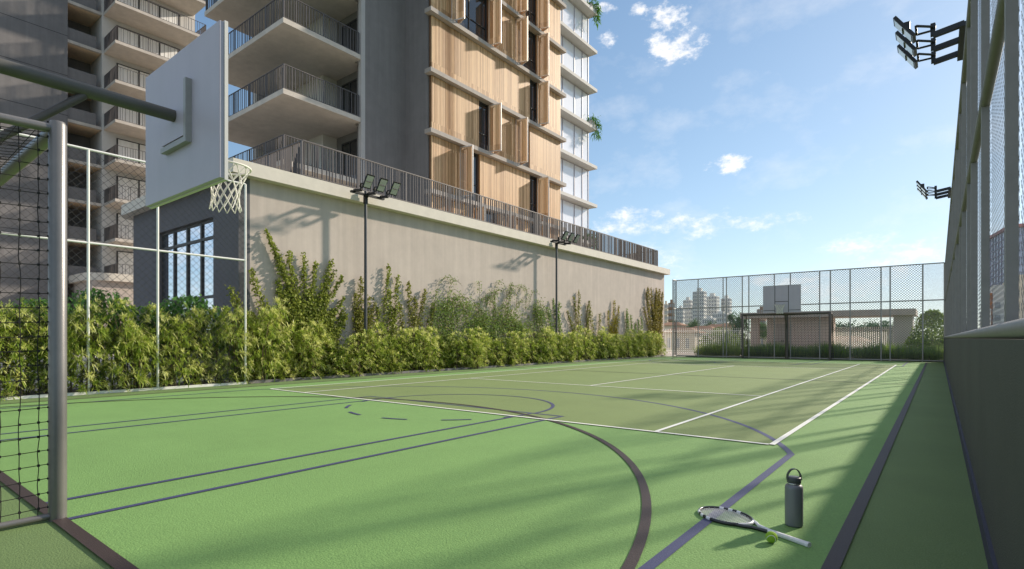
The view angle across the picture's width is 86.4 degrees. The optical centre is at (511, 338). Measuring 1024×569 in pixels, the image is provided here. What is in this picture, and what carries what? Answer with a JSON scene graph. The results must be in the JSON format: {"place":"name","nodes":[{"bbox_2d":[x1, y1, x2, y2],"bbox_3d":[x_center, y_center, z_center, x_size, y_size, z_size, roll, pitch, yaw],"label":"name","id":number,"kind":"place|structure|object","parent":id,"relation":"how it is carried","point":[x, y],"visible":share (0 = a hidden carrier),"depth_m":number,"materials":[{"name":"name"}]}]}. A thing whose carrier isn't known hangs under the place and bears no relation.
{"place":"outdoors","nodes":[
{"label":"outdoors","id":0,"kind":"place"},
{"bbox_2d":[68,272,132,353],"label":"boundary wall","id":1,"kind":"structure","parent":0,"point":[94,282],"depth_m":39.96,"materials":[{"name":"paint"}]},
{"bbox_2d":[0,353,685,391],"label":"deck","id":2,"kind":"structure","parent":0,"point":[181,378],"depth_m":17.80,"materials":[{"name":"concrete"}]},
{"bbox_2d":[0,0,205,349],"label":"apartment tower","id":3,"kind":"structure","parent":2,"relation":"on","point":[126,47],"depth_m":42.25,"materials":[{"name":"grey paint"}]},
{"bbox_2d":[116,251,132,274],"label":"balcony door","id":4,"kind":"structure","parent":3,"relation":"in","point":[123,260],"depth_m":43.94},
{"bbox_2d":[116,213,132,239],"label":"balcony door","id":5,"kind":"structure","parent":3,"relation":"in","point":[118,220],"depth_m":43.84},
{"bbox_2d":[116,176,145,200],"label":"balcony door","id":6,"kind":"structure","parent":3,"relation":"in","point":[142,183],"depth_m":44.18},
{"bbox_2d":[116,138,145,163],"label":"balcony door","id":7,"kind":"structure","parent":3,"relation":"in","point":[120,150],"depth_m":44.27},
{"bbox_2d":[116,106,145,126],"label":"balcony door","id":8,"kind":"structure","parent":3,"relation":"in","point":[118,109],"depth_m":44.27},
{"bbox_2d":[116,63,149,87],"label":"balcony door","id":9,"kind":"structure","parent":3,"relation":"in","point":[121,73],"depth_m":44.27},
{"bbox_2d":[116,25,179,58],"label":"balcony door","id":10,"kind":"structure","parent":3,"relation":"in","point":[131,38],"depth_m":45.00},
{"bbox_2d":[118,0,179,25],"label":"balcony door","id":11,"kind":"structure","parent":3,"relation":"in","point":[161,12],"depth_m":45.74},
{"bbox_2d":[1,380,230,396],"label":"planting soil","id":12,"kind":"structure","parent":2,"relation":"on","point":[75,389],"depth_m":12.47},
{"bbox_2d":[0,297,36,400],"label":"leafy bush","id":13,"kind":"object","parent":12,"relation":"on","point":[12,329],"visible":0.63,"depth_m":10.33,"materials":[{"name":"green plant"}]},
{"bbox_2d":[0,302,74,398],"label":"leafy bush","id":14,"kind":"object","parent":12,"relation":"on","point":[30,347],"visible":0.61,"depth_m":10.52,"materials":[{"name":"green plant"}]},
{"bbox_2d":[0,297,102,393],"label":"leafy shrub","id":15,"kind":"object","parent":12,"relation":"on","point":[32,305],"visible":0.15,"depth_m":10.99,"materials":[{"name":"green plant"}]},
{"bbox_2d":[20,294,113,394],"bbox_3d":[-9.084,0.133,11.137,1.670,2.186,1.378,0,0,-39],"label":"leafy bush","id":16,"kind":"object","parent":12,"relation":"on","point":[71,338],"visible":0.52,"depth_m":11.04,"materials":[{"name":"green plant"}]},
{"bbox_2d":[42,288,145,389],"bbox_3d":[-9.126,0.031,12.063,1.539,2.244,2.106,0,0,33],"label":"leafy shrub","id":17,"kind":"object","parent":12,"relation":"on","point":[102,298],"visible":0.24,"depth_m":11.95,"materials":[{"name":"green plant"}]},
{"bbox_2d":[67,297,155,390],"bbox_3d":[-8.630,0.165,11.624,1.469,2.112,1.838,0,0,40],"label":"leafy bush","id":18,"kind":"object","parent":12,"relation":"on","point":[130,326],"visible":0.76,"depth_m":11.53,"materials":[{"name":"green plant"}]},
{"bbox_2d":[106,303,192,391],"bbox_3d":[-8.116,0.228,12.242,1.186,2.106,1.759,0,0,39],"label":"leafy bush","id":19,"kind":"object","parent":12,"relation":"on","point":[138,354],"visible":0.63,"depth_m":12.15,"materials":[{"name":"green plant"}]},
{"bbox_2d":[103,301,206,385],"bbox_3d":[-8.474,0.140,12.937,1.651,2.027,2.313,0,0,31],"label":"leafy shrub","id":20,"kind":"object","parent":12,"relation":"on","point":[148,324],"visible":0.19,"depth_m":12.64,"materials":[{"name":"green plant"}]},
{"bbox_2d":[140,308,216,387],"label":"leafy bush","id":21,"kind":"object","parent":12,"relation":"on","point":[195,346],"visible":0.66,"depth_m":12.68,"materials":[{"name":"green plant"}]},
{"bbox_2d":[145,294,233,383],"bbox_3d":[-8.047,0.019,13.542,2.374,2.268,1.487,0,0,-45],"label":"leafy shrub","id":22,"kind":"object","parent":12,"relation":"on","point":[203,302],"visible":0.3,"depth_m":13.37,"materials":[{"name":"green plant"}]},
{"bbox_2d":[176,302,254,384],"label":"leafy bush","id":23,"kind":"object","parent":12,"relation":"on","point":[231,334],"visible":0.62,"depth_m":13.35,"materials":[{"name":"green plant"}]},
{"bbox_2d":[205,309,273,383],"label":"leafy bush","id":24,"kind":"object","parent":12,"relation":"on","point":[248,347],"visible":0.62,"depth_m":13.75,"materials":[{"name":"green plant"}]},
{"bbox_2d":[235,298,298,382],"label":"leafy bush","id":25,"kind":"object","parent":12,"relation":"on","point":[272,314],"visible":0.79,"depth_m":14.29,"materials":[{"name":"green plant"}]},
{"bbox_2d":[264,329,319,379],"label":"leafy bush","id":26,"kind":"object","parent":12,"relation":"on","point":[288,354],"visible":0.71,"depth_m":14.94,"materials":[{"name":"green plant"}]},
{"bbox_2d":[288,319,338,378],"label":"leafy bush","id":27,"kind":"object","parent":12,"relation":"on","point":[318,365],"visible":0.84,"depth_m":15.44,"materials":[{"name":"green plant"}]},
{"bbox_2d":[315,335,363,376],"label":"leafy bush","id":28,"kind":"object","parent":12,"relation":"on","point":[342,353],"visible":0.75,"depth_m":16.00,"materials":[{"name":"green plant"}]},
{"bbox_2d":[0,129,246,399],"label":"side fence","id":29,"kind":"object","parent":2,"relation":"on","point":[89,243],"visible":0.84,"depth_m":11.76,"materials":[{"name":"metal"}]},
{"bbox_2d":[344,329,385,376],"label":"leafy bush","id":30,"kind":"object","parent":2,"relation":"on","point":[369,362],"visible":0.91,"depth_m":16.66,"materials":[{"name":"green plant"}]},
{"bbox_2d":[350,174,400,372],"bbox_3d":[-4.253,-1.855,16.866,0.991,6.010,1.333,0,0,38],"label":"floodlight pole","id":31,"kind":"object","parent":2,"relation":"on","point":[381,185],"visible":0.92,"depth_m":17.09,"materials":[{"name":"metal"}]},
{"bbox_2d":[359,322,400,374],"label":"leafy bush","id":32,"kind":"object","parent":2,"relation":"on","point":[386,350],"visible":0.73,"depth_m":17.24,"materials":[{"name":"green plant"}]},
{"bbox_2d":[375,329,417,373],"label":"leafy bush","id":33,"kind":"object","parent":2,"relation":"on","point":[402,363],"visible":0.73,"depth_m":17.91,"materials":[{"name":"green plant"}]},
{"bbox_2d":[204,0,596,247],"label":"apartment tower","id":34,"kind":"structure","parent":2,"relation":"on","point":[488,98],"depth_m":28.16,"materials":[{"name":"grey paint"}]},
{"bbox_2d":[341,138,356,178],"bbox_3d":[-8.191,-8.770,27.559,1.350,2.360,0.060,0,0,38],"label":"balcony door","id":35,"kind":"structure","parent":34,"relation":"in","point":[350,147],"depth_m":27.56,"materials":[{"name":"black glass"}]},
{"bbox_2d":[341,78,356,115],"bbox_3d":[-8.191,-11.770,27.559,1.350,2.360,0.060,0,0,38],"label":"balcony door","id":36,"kind":"structure","parent":34,"relation":"in","point":[351,86],"depth_m":27.53,"materials":[{"name":"black glass"}]},
{"bbox_2d":[342,18,356,51],"bbox_3d":[-8.191,-14.770,27.559,1.350,2.360,0.060,0,0,38],"label":"balcony door","id":37,"kind":"structure","parent":34,"relation":"in","point":[353,24],"depth_m":27.48,"materials":[{"name":"black glass"}]},
{"bbox_2d":[462,148,477,200],"bbox_3d":[-2.344,-8.795,29.608,0.182,2.780,1.470,0,0,38],"label":"window","id":38,"kind":"structure","parent":34,"relation":"in","point":[475,155],"depth_m":30.14,"materials":[{"name":"black glass"}]},
{"bbox_2d":[455,0,487,42],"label":"window","id":39,"kind":"structure","parent":34,"relation":"in","point":[475,20],"depth_m":30.20,"materials":[{"name":"black glass"}]},
{"bbox_2d":[479,101,488,150],"bbox_3d":[-1.620,-11.795,30.534,0.182,2.780,0.880,0,0,38],"label":"window","id":40,"kind":"structure","parent":34,"relation":"in","point":[483,108],"depth_m":30.67,"materials":[{"name":"black glass"}]},
{"bbox_2d":[519,23,534,72],"bbox_3d":[0.856,-17.795,33.701,0.182,2.780,2.060,0,0,38],"label":"window","id":41,"kind":"structure","parent":34,"relation":"in","point":[530,64],"depth_m":34.21,"materials":[{"name":"black glass"}]},
{"bbox_2d":[526,0,534,24],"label":"window","id":42,"kind":"structure","parent":34,"relation":"in","point":[530,13],"depth_m":34.29,"materials":[{"name":"black glass"}]},
{"bbox_2d":[530,175,535,217],"bbox_3d":[1.236,-8.795,34.279,0.070,2.780,0.860,0,0,38],"label":"window","id":43,"kind":"structure","parent":34,"relation":"in","point":[532,179],"depth_m":34.37,"materials":[{"name":"black glass"}]},
{"bbox_2d":[530,79,535,121],"bbox_3d":[1.280,-14.795,34.245,0.182,2.780,0.860,0,0,38],"label":"window","id":44,"kind":"structure","parent":34,"relation":"in","point":[532,84],"depth_m":34.37,"materials":[{"name":"black glass"}]},
{"bbox_2d":[586,114,601,139],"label":"plant","id":45,"kind":"object","parent":34,"relation":"on","point":[592,121],"visible":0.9,"depth_m":42.37,"materials":[{"name":"plant"}]},
{"bbox_2d":[587,0,602,30],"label":"plant","id":46,"kind":"object","parent":34,"relation":"on","point":[596,8],"visible":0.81,"depth_m":42.46,"materials":[{"name":"plant"}]},
{"bbox_2d":[392,327,434,371],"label":"leafy bush","id":47,"kind":"object","parent":2,"relation":"on","point":[421,356],"visible":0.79,"depth_m":18.43,"materials":[{"name":"green plant"}]},
{"bbox_2d":[412,326,449,371],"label":"leafy bush","id":48,"kind":"object","parent":2,"relation":"on","point":[436,342],"visible":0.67,"depth_m":19.02,"materials":[{"name":"green plant"}]},
{"bbox_2d":[428,336,467,368],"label":"leafy bush","id":49,"kind":"object","parent":2,"relation":"on","point":[448,363],"visible":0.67,"depth_m":19.68,"materials":[{"name":"green plant"}]},
{"bbox_2d":[248,355,663,383],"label":"planter kerb","id":50,"kind":"structure","parent":2,"relation":"on","point":[317,377],"depth_m":17.83,"materials":[{"name":"grey paint"}]},
{"bbox_2d":[444,328,485,368],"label":"leafy bush","id":51,"kind":"object","parent":2,"relation":"on","point":[471,336],"visible":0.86,"depth_m":20.10,"materials":[{"name":"green plant"}]},
{"bbox_2d":[461,327,494,368],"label":"leafy bush","id":52,"kind":"object","parent":2,"relation":"on","point":[482,341],"visible":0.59,"depth_m":20.85,"materials":[{"name":"green plant"}]},
{"bbox_2d":[472,333,505,366],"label":"leafy bush","id":53,"kind":"object","parent":2,"relation":"on","point":[493,351],"visible":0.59,"depth_m":21.48,"materials":[{"name":"green plant"}]},
{"bbox_2d":[0,356,987,568],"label":"court border","id":54,"kind":"object","parent":2,"relation":"on","point":[919,512],"visible":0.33,"depth_m":3.64,"materials":[{"name":"paint"}]},
{"bbox_2d":[0,113,66,529],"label":"football goal","id":55,"kind":"object","parent":54,"relation":"on","point":[51,138],"visible":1,"depth_m":3.42,"materials":[{"name":"metal"}]},
{"bbox_2d":[0,20,251,213],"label":"basketball hoop","id":56,"kind":"object","parent":54,"relation":"on","point":[183,107],"visible":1,"depth_m":5.62,"materials":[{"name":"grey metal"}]},
{"bbox_2d":[0,357,924,568],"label":"court surface","id":57,"kind":"object","parent":54,"relation":"on","point":[546,494],"visible":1,"depth_m":4.36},
{"bbox_2d":[0,396,562,518],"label":"key line","id":58,"kind":"object","parent":57,"relation":"on","point":[102,511],"visible":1,"depth_m":5.25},
{"bbox_2d":[6,396,651,568],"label":"goal area line","id":59,"kind":"object","parent":57,"relation":"on","point":[634,555],"visible":0.98,"depth_m":3.87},
{"bbox_2d":[0,386,794,568],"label":"three point line","id":60,"kind":"object","parent":57,"relation":"on","point":[660,557],"visible":1,"depth_m":3.91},
{"bbox_2d":[345,394,554,419],"bbox_3d":[-1.026,1.140,9.340,3.514,0.001,3.501,0,0,38],"label":"free throw circle","id":61,"kind":"object","parent":57,"relation":"on","point":[551,407],"visible":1,"depth_m":9.09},
{"bbox_2d":[0,357,927,568],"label":"boundary line","id":62,"kind":"object","parent":57,"relation":"on","point":[834,559],"visible":1,"depth_m":3.46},
{"bbox_2d":[274,359,893,444],"bbox_3d":[5.434,1.144,17.678,10.410,0.001,21.950,0,0,38],"label":"tennis court","id":63,"kind":"object","parent":57,"relation":"on","point":[776,415],"visible":0.8,"depth_m":11.47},
{"bbox_2d":[271,359,895,444],"bbox_3d":[5.434,1.136,17.678,10.470,0.001,22.005,0,0,38],"label":"tennis line","id":64,"kind":"object","parent":63,"relation":"on","point":[779,439],"visible":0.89,"depth_m":9.19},
{"bbox_2d":[698,506,810,547],"bbox_3d":[1.446,1.133,3.314,0.282,0.030,0.752,0,0,-26],"label":"tennis racket","id":65,"kind":"object","parent":57,"relation":"on","point":[759,527],"visible":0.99,"depth_m":3.37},
{"bbox_2d":[785,468,802,527],"bbox_3d":[1.725,0.971,3.335,0.101,0.348,0.101,0,0,38],"label":"water bottle","id":66,"kind":"object","parent":57,"relation":"on","point":[793,502],"visible":1,"depth_m":3.30,"materials":[{"name":"metal"}]},
{"bbox_2d":[763,284,800,358],"bbox_3d":[14.545,-0.831,29.140,1.656,3.962,1.612,0,0,-12],"label":"basketball hoop","id":67,"kind":"object","parent":54,"relation":"on","point":[778,299],"visible":1,"depth_m":29.07,"materials":[{"name":"grey metal"}]},
{"bbox_2d":[741,311,833,359],"bbox_3d":[15.073,-0.110,29.923,4.420,2.520,1.337,0,0,38],"label":"football goal","id":68,"kind":"object","parent":54,"relation":"on","point":[829,314],"visible":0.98,"depth_m":30.00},
{"bbox_2d":[672,262,944,361],"bbox_3d":[15.330,-1.245,29.934,13.254,4.790,0.614,0,0,38],"label":"end fence","id":69,"kind":"object","parent":54,"relation":"on","point":[784,278],"visible":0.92,"depth_m":29.29,"materials":[{"name":"grey metal"}]},
{"bbox_2d":[486,337,518,365],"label":"leafy bush","id":70,"kind":"object","parent":2,"relation":"on","point":[501,355],"visible":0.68,"depth_m":22.11,"materials":[{"name":"green plant"}]},
{"bbox_2d":[497,330,530,365],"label":"leafy bush","id":71,"kind":"object","parent":2,"relation":"on","point":[516,339],"visible":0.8,"depth_m":22.54,"materials":[{"name":"green plant"}]},
{"bbox_2d":[507,338,538,364],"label":"leafy bush","id":72,"kind":"object","parent":2,"relation":"on","point":[531,348],"visible":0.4,"depth_m":23.28,"materials":[{"name":"green plant"}]},
{"bbox_2d":[518,329,544,364],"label":"leafy bush","id":73,"kind":"object","parent":2,"relation":"on","point":[536,355],"visible":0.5,"depth_m":23.88,"materials":[{"name":"green plant"}]},
{"bbox_2d":[531,328,559,363],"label":"leafy bush","id":74,"kind":"object","parent":2,"relation":"on","point":[546,345],"visible":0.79,"depth_m":24.29,"materials":[{"name":"green plant"}]},
{"bbox_2d":[542,326,565,361],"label":"leafy bush","id":75,"kind":"object","parent":2,"relation":"on","point":[556,343],"visible":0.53,"depth_m":24.88,"materials":[{"name":"green plant"}]},
{"bbox_2d":[553,332,571,361],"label":"leafy bush","id":76,"kind":"object","parent":2,"relation":"on","point":[563,347],"visible":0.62,"depth_m":25.40,"materials":[{"name":"green plant"}]},
{"bbox_2d":[550,231,580,359],"bbox_3d":[2.447,-1.855,25.438,0.991,6.010,1.333,0,0,38],"label":"floodlight pole","id":77,"kind":"object","parent":2,"relation":"on","point":[564,238],"visible":0.97,"depth_m":25.66,"materials":[{"name":"metal"}]},
{"bbox_2d":[562,331,584,360],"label":"leafy bush","id":78,"kind":"object","parent":2,"relation":"on","point":[575,354],"visible":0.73,"depth_m":26.03,"materials":[{"name":"green plant"}]},
{"bbox_2d":[567,334,589,361],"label":"leafy bush","id":79,"kind":"object","parent":2,"relation":"on","point":[586,342],"visible":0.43,"depth_m":26.82,"materials":[{"name":"green plant"}]},
{"bbox_2d":[571,325,596,360],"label":"leafy bush","id":80,"kind":"object","parent":2,"relation":"on","point":[588,331],"visible":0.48,"depth_m":27.41,"materials":[{"name":"green plant"}]},
{"bbox_2d":[587,326,610,359],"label":"leafy bush","id":81,"kind":"object","parent":2,"relation":"on","point":[602,342],"visible":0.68,"depth_m":28.40,"materials":[{"name":"green plant"}]},
{"bbox_2d":[598,333,618,359],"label":"leafy bush","id":82,"kind":"object","parent":2,"relation":"on","point":[609,346],"visible":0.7,"depth_m":28.87,"materials":[{"name":"green plant"}]},
{"bbox_2d":[607,334,624,357],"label":"leafy bush","id":83,"kind":"object","parent":2,"relation":"on","point":[618,341],"visible":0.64,"depth_m":29.59,"materials":[{"name":"green plant"}]},
{"bbox_2d":[624,329,641,356],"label":"leafy bush","id":84,"kind":"object","parent":2,"relation":"on","point":[636,342],"visible":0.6,"depth_m":31.49,"materials":[{"name":"green plant"}]},
{"bbox_2d":[632,330,655,356],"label":"leafy bush","id":85,"kind":"object","parent":2,"relation":"on","point":[648,340],"visible":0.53,"depth_m":32.75,"materials":[{"name":"green plant"}]},
{"bbox_2d":[686,355,933,361],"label":"garden soil","id":86,"kind":"structure","parent":2,"relation":"on","point":[813,357],"depth_m":29.93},
{"bbox_2d":[904,309,943,359],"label":"tall shrub","id":87,"kind":"object","parent":86,"relation":"on","point":[931,330],"visible":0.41,"depth_m":27.79,"materials":[{"name":"green plant"}]},
{"bbox_2d":[893,16,965,68],"bbox_3d":[6.537,-1.855,8.434,0.991,6.010,1.333,0,0,38],"label":"floodlight pole","id":88,"kind":"object","parent":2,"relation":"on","point":[907,51],"visible":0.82,"depth_m":8.38,"materials":[{"name":"metal"}]},
{"bbox_2d":[943,338,1023,568],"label":"parapet wall","id":89,"kind":"structure","parent":2,"relation":"on","point":[985,378],"depth_m":2.64,"materials":[{"name":"concrete"}]},
{"bbox_2d":[944,0,1023,338],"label":"wall screen","id":90,"kind":"object","parent":89,"relation":"on","point":[962,255],"depth_m":4.18,"materials":[{"name":"grey metal"}]},
{"bbox_2d":[916,180,950,199],"bbox_3d":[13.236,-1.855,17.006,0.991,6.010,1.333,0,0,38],"label":"floodlight","id":91,"kind":"object","parent":90,"relation":"attached to","point":[922,191],"visible":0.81,"depth_m":16.92,"materials":[{"name":"metal"}]},
{"bbox_2d":[121,139,669,380],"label":"annex building","id":92,"kind":"structure","parent":0,"point":[416,245],"depth_m":18.55,"materials":[{"name":"paint"}]},
{"bbox_2d":[162,218,212,344],"bbox_3d":[-9.911,-1.595,16.716,4.025,3.690,0.085,0,0,38],"label":"window","id":93,"kind":"structure","parent":92,"relation":"in","point":[202,228],"depth_m":16.68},
{"bbox_2d":[225,227,348,364],"bbox_3d":[-6.142,-1.128,15.441,0.467,3.788,3.731,0,0,38],"label":"climbing plant","id":94,"kind":"object","parent":92,"relation":"attached to","point":[297,311],"visible":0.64,"depth_m":15.73,"materials":[{"name":"green plant"}]},
{"bbox_2d":[346,276,376,359],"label":"climbing plant","id":95,"kind":"object","parent":92,"relation":"attached to","point":[358,319],"visible":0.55,"depth_m":17.30,"materials":[{"name":"green plant"}]},
{"bbox_2d":[369,263,401,357],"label":"climbing plant","id":96,"kind":"object","parent":92,"relation":"attached to","point":[392,323],"visible":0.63,"depth_m":18.25,"materials":[{"name":"green plant"}]},
{"bbox_2d":[397,281,435,357],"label":"climbing plant","id":97,"kind":"object","parent":92,"relation":"attached to","point":[415,323],"visible":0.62,"depth_m":19.09,"materials":[{"name":"green plant"}]},
{"bbox_2d":[421,274,555,359],"bbox_3d":[-0.471,-0.769,22.491,0.727,3.445,8.675,0,0,38],"label":"climbing plant","id":98,"kind":"object","parent":92,"relation":"attached to","point":[517,326],"visible":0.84,"depth_m":21.93,"materials":[{"name":"green plant"}]},
{"bbox_2d":[547,298,562,341],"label":"climbing plant","id":99,"kind":"object","parent":92,"relation":"attached to","point":[559,321],"visible":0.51,"depth_m":26.29,"materials":[{"name":"green plant"}]},
{"bbox_2d":[567,290,602,346],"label":"climbing plant","id":100,"kind":"object","parent":92,"relation":"attached to","point":[589,314],"visible":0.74,"depth_m":28.07,"materials":[{"name":"green plant"}]},
{"bbox_2d":[607,299,619,345],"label":"climbing plant","id":101,"kind":"object","parent":92,"relation":"attached to","point":[615,324],"visible":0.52,"depth_m":30.92,"materials":[{"name":"green plant"}]},
{"bbox_2d":[625,308,645,339],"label":"climbing plant","id":102,"kind":"object","parent":92,"relation":"attached to","point":[630,325],"visible":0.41,"depth_m":32.67,"materials":[{"name":"green plant"}]},
{"bbox_2d":[643,287,663,347],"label":"climbing plant","id":103,"kind":"object","parent":92,"relation":"attached to","point":[655,321],"visible":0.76,"depth_m":35.37,"materials":[{"name":"green plant"}]},
{"bbox_2d":[195,0,1023,338],"label":"sky","id":104,"kind":"structure","parent":0,"point":[739,137],"materials":[{"name":"blue"}]},
{"bbox_2d":[664,327,705,351],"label":"tiled house","id":105,"kind":"structure","parent":0,"point":[689,342],"depth_m":68.50,"materials":[{"name":"concrete"}]},
{"bbox_2d":[693,288,706,325],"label":"apartment block","id":106,"kind":"structure","parent":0,"point":[696,315],"depth_m":297.64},
{"bbox_2d":[665,352,938,359],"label":"garden path","id":107,"kind":"structure","parent":0,"point":[689,353],"depth_m":40.72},
{"bbox_2d":[664,328,740,353],"bbox_3d":[12.648,0.210,36.726,5.900,1.720,0.050,0,0,38],"label":"picket fence","id":108,"kind":"object","parent":107,"relation":"on","point":[679,331],"visible":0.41,"depth_m":36.42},
{"bbox_2d":[833,327,892,348],"bbox_3d":[21.012,0.200,32.600,3.160,1.740,0.050,0,0,38],"label":"picket fence","id":109,"kind":"object","parent":107,"relation":"on","point":[840,337],"visible":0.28,"depth_m":32.67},
{"bbox_2d":[692,340,943,359],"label":"tall grass","id":110,"kind":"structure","parent":0,"point":[778,351],"depth_m":29.14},
{"bbox_2d":[740,308,917,358],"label":"pavilion","id":111,"kind":"structure","parent":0,"point":[771,336],"depth_m":33.04,"materials":[{"name":"concrete"}]},
{"bbox_2d":[990,223,1023,286],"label":"office tower","id":112,"kind":"structure","parent":0,"point":[1001,273],"depth_m":63.09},
{"bbox_2d":[990,274,1023,324],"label":"apartment block","id":113,"kind":"structure","parent":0,"point":[1001,308],"depth_m":38.86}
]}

